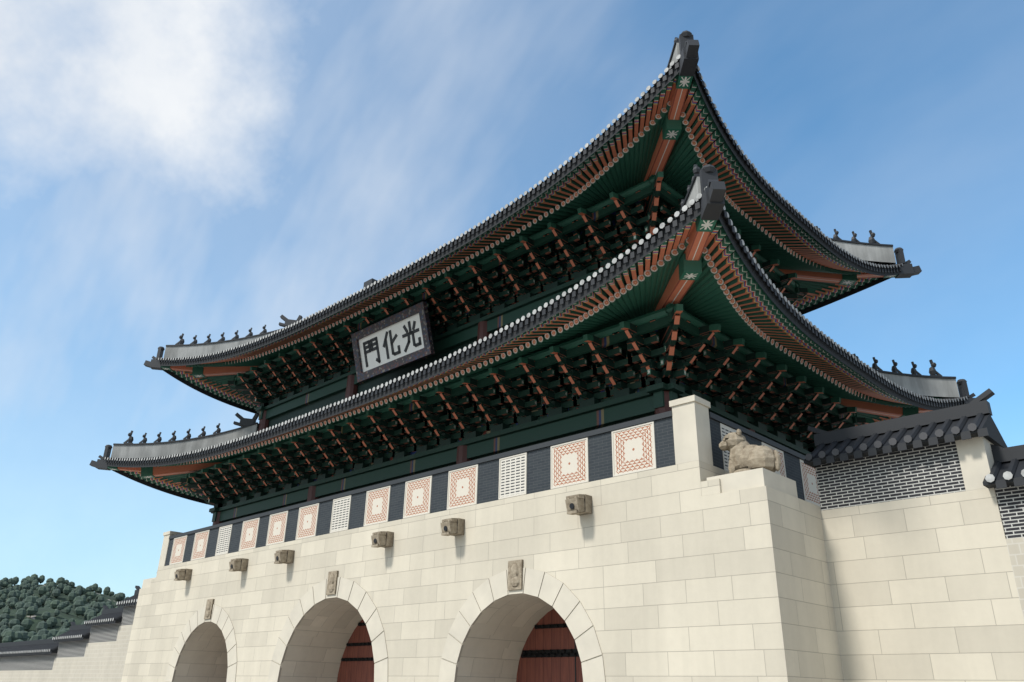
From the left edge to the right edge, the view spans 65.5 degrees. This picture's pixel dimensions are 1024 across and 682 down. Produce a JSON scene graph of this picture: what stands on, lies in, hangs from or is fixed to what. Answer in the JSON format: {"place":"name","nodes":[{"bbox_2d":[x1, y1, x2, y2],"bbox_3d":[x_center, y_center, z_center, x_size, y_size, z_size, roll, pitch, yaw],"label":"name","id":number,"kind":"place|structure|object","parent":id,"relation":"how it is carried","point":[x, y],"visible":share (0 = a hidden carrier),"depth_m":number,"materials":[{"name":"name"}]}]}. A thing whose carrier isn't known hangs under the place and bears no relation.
{"place":"outdoors","nodes":[
{"label":"outdoors","id":0,"kind":"place"},
{"bbox_2d":[0,584,119,631],"bbox_3d":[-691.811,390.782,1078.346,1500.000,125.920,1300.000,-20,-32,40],"label":"mountain","id":1,"kind":"structure","parent":0,"point":[36,618],"depth_m":713.52,"materials":[{"name":"green plant"}]},
{"bbox_2d":[0,574,128,642],"bbox_3d":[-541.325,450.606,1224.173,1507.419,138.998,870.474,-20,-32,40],"label":"mountain trees","id":2,"kind":"object","parent":1,"relation":"on","point":[30,604],"visible":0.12,"depth_m":736.33,"materials":[{"name":"green plant"}]},
{"bbox_2d":[136,460,729,681],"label":"stone gate base","id":3,"kind":"object","parent":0,"point":[625,562],"visible":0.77,"depth_m":21.50,"materials":[{"name":"stone"}]},
{"bbox_2d":[158,395,820,566],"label":"parapet","id":4,"kind":"structure","parent":3,"relation":"on","point":[691,428],"depth_m":21.54,"materials":[{"name":"brick"}]},
{"bbox_2d":[174,303,873,524],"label":"bracket sets","id":5,"kind":"object","parent":4,"relation":"on","point":[650,364],"visible":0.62,"depth_m":24.06,"materials":[{"name":"green wood"}]},
{"bbox_2d":[89,179,975,478],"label":"corner beams","id":6,"kind":"structure","parent":5,"relation":"on","point":[685,273],"depth_m":18.85,"materials":[{"name":"brown"}]},
{"bbox_2d":[104,186,967,463],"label":"tiles","id":7,"kind":"object","parent":6,"relation":"on","point":[830,342],"visible":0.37,"depth_m":21.25,"materials":[{"name":"black tile"}]},
{"bbox_2d":[107,201,963,505],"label":"eaves","id":8,"kind":"object","parent":5,"relation":"on","point":[729,291],"visible":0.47,"depth_m":20.86,"materials":[{"name":"green wood"}]},
{"bbox_2d":[103,164,969,458],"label":"ridges","id":9,"kind":"object","parent":5,"relation":"on","point":[935,384],"visible":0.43,"depth_m":27.66,"materials":[{"name":"paint"}]},
{"bbox_2d":[222,171,814,430],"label":"bracket sets","id":10,"kind":"object","parent":9,"relation":"on","point":[472,302],"visible":0.36,"depth_m":27.98,"materials":[{"name":"green wood"}]},
{"bbox_2d":[351,299,434,382],"bbox_3d":[-4.530,-0.134,29.894,4.350,2.425,0.708,-20,-32,40],"label":"plaque","id":11,"kind":"object","parent":10,"relation":"attached to","point":[396,341],"visible":1,"depth_m":29.65,"materials":[{"name":"wood"},{"name":"ink"}]},
{"bbox_2d":[160,67,899,413],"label":"eaves","id":12,"kind":"object","parent":10,"relation":"on","point":[618,159],"visible":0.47,"depth_m":24.65,"materials":[{"name":"green wood"}]},
{"bbox_2d":[156,30,905,358],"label":"ridges","id":13,"kind":"object","parent":10,"relation":"on","point":[873,250],"visible":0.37,"depth_m":29.50,"materials":[{"name":"paint"}]},
{"bbox_2d":[156,54,902,362],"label":"tiles","id":14,"kind":"object","parent":13,"relation":"on","point":[777,194],"visible":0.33,"depth_m":24.44,"materials":[{"name":"black tile"}]},
{"bbox_2d":[144,40,921,377],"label":"corner beams","id":15,"kind":"structure","parent":10,"relation":"on","point":[672,120],"depth_m":22.87,"materials":[{"name":"brown"}]},
{"bbox_2d":[0,0,1023,597],"label":"sky","id":16,"kind":"structure","parent":0,"point":[169,169],"materials":[{"name":"blue"}]},
{"bbox_3d":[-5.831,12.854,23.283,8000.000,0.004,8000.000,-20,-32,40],"label":"ground","id":17,"kind":"structure","parent":0,"visible":0},
{"bbox_2d":[121,468,843,681],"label":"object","id":18,"kind":"object","parent":17,"relation":"on","point":[773,619],"visible":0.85,"depth_m":16.57,"materials":[{"name":"beige stone"}]},
{"bbox_2d":[174,569,192,580],"bbox_3d":[-13.397,9.526,32.421,0.400,0.480,0.584,-20,-32,40],"label":"spout","id":19,"kind":"object","parent":18,"relation":"attached to","point":[183,574],"visible":1,"depth_m":32.29,"materials":[{"name":"stone"}]},
{"bbox_2d":[229,558,248,571],"bbox_3d":[-10.152,8.318,29.547,0.400,0.480,0.584,-20,-32,40],"label":"spout","id":20,"kind":"object","parent":18,"relation":"attached to","point":[239,564],"visible":1,"depth_m":29.42,"materials":[{"name":"stone"}]},
{"bbox_2d":[274,550,294,563],"bbox_3d":[-7.881,7.473,27.535,0.400,0.480,0.584,-20,-32,40],"label":"spout","id":21,"kind":"object","parent":18,"relation":"attached to","point":[284,556],"visible":1,"depth_m":27.40,"materials":[{"name":"stone"}]},
{"bbox_2d":[337,619,374,681],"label":"door","id":22,"kind":"structure","parent":18,"relation":"attached to","point":[357,663],"depth_m":27.19,"materials":[{"name":"red wood"}]},
{"bbox_2d":[371,531,393,547],"bbox_3d":[-3.915,5.997,24.021,0.400,0.480,0.584,-20,-32,40],"label":"spout","id":23,"kind":"object","parent":18,"relation":"attached to","point":[384,539],"visible":1,"depth_m":23.89,"materials":[{"name":"stone"}]},
{"bbox_2d":[441,518,464,535],"bbox_3d":[-1.643,5.152,22.009,0.400,0.480,0.584,-20,-32,40],"label":"spout","id":24,"kind":"object","parent":18,"relation":"attached to","point":[452,526],"visible":1,"depth_m":21.87,"materials":[{"name":"stone"}]},
{"bbox_2d":[516,609,582,681],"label":"door","id":25,"kind":"structure","parent":18,"relation":"attached to","point":[549,653],"depth_m":21.61,"materials":[{"name":"red wood"}]},
{"bbox_2d":[565,494,591,515],"bbox_3d":[1.602,3.945,19.135,0.400,0.480,0.584,-20,-32,40],"label":"spout","id":26,"kind":"object","parent":18,"relation":"attached to","point":[579,504],"visible":1,"depth_m":18.99,"materials":[{"name":"stone"}]},
{"bbox_2d":[719,429,780,474],"bbox_3d":[5.226,2.510,17.603,1.449,1.152,0.894,-20,-32,40],"label":"stone animal statue","id":27,"kind":"object","parent":18,"relation":"on","point":[744,455],"visible":0.77,"depth_m":17.34,"materials":[{"name":"stone"}]},
{"bbox_2d":[0,388,1023,681],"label":"palace walls","id":28,"kind":"structure","parent":17,"relation":"on","point":[922,518],"depth_m":16.31,"materials":[{"name":"stone"}]}
]}

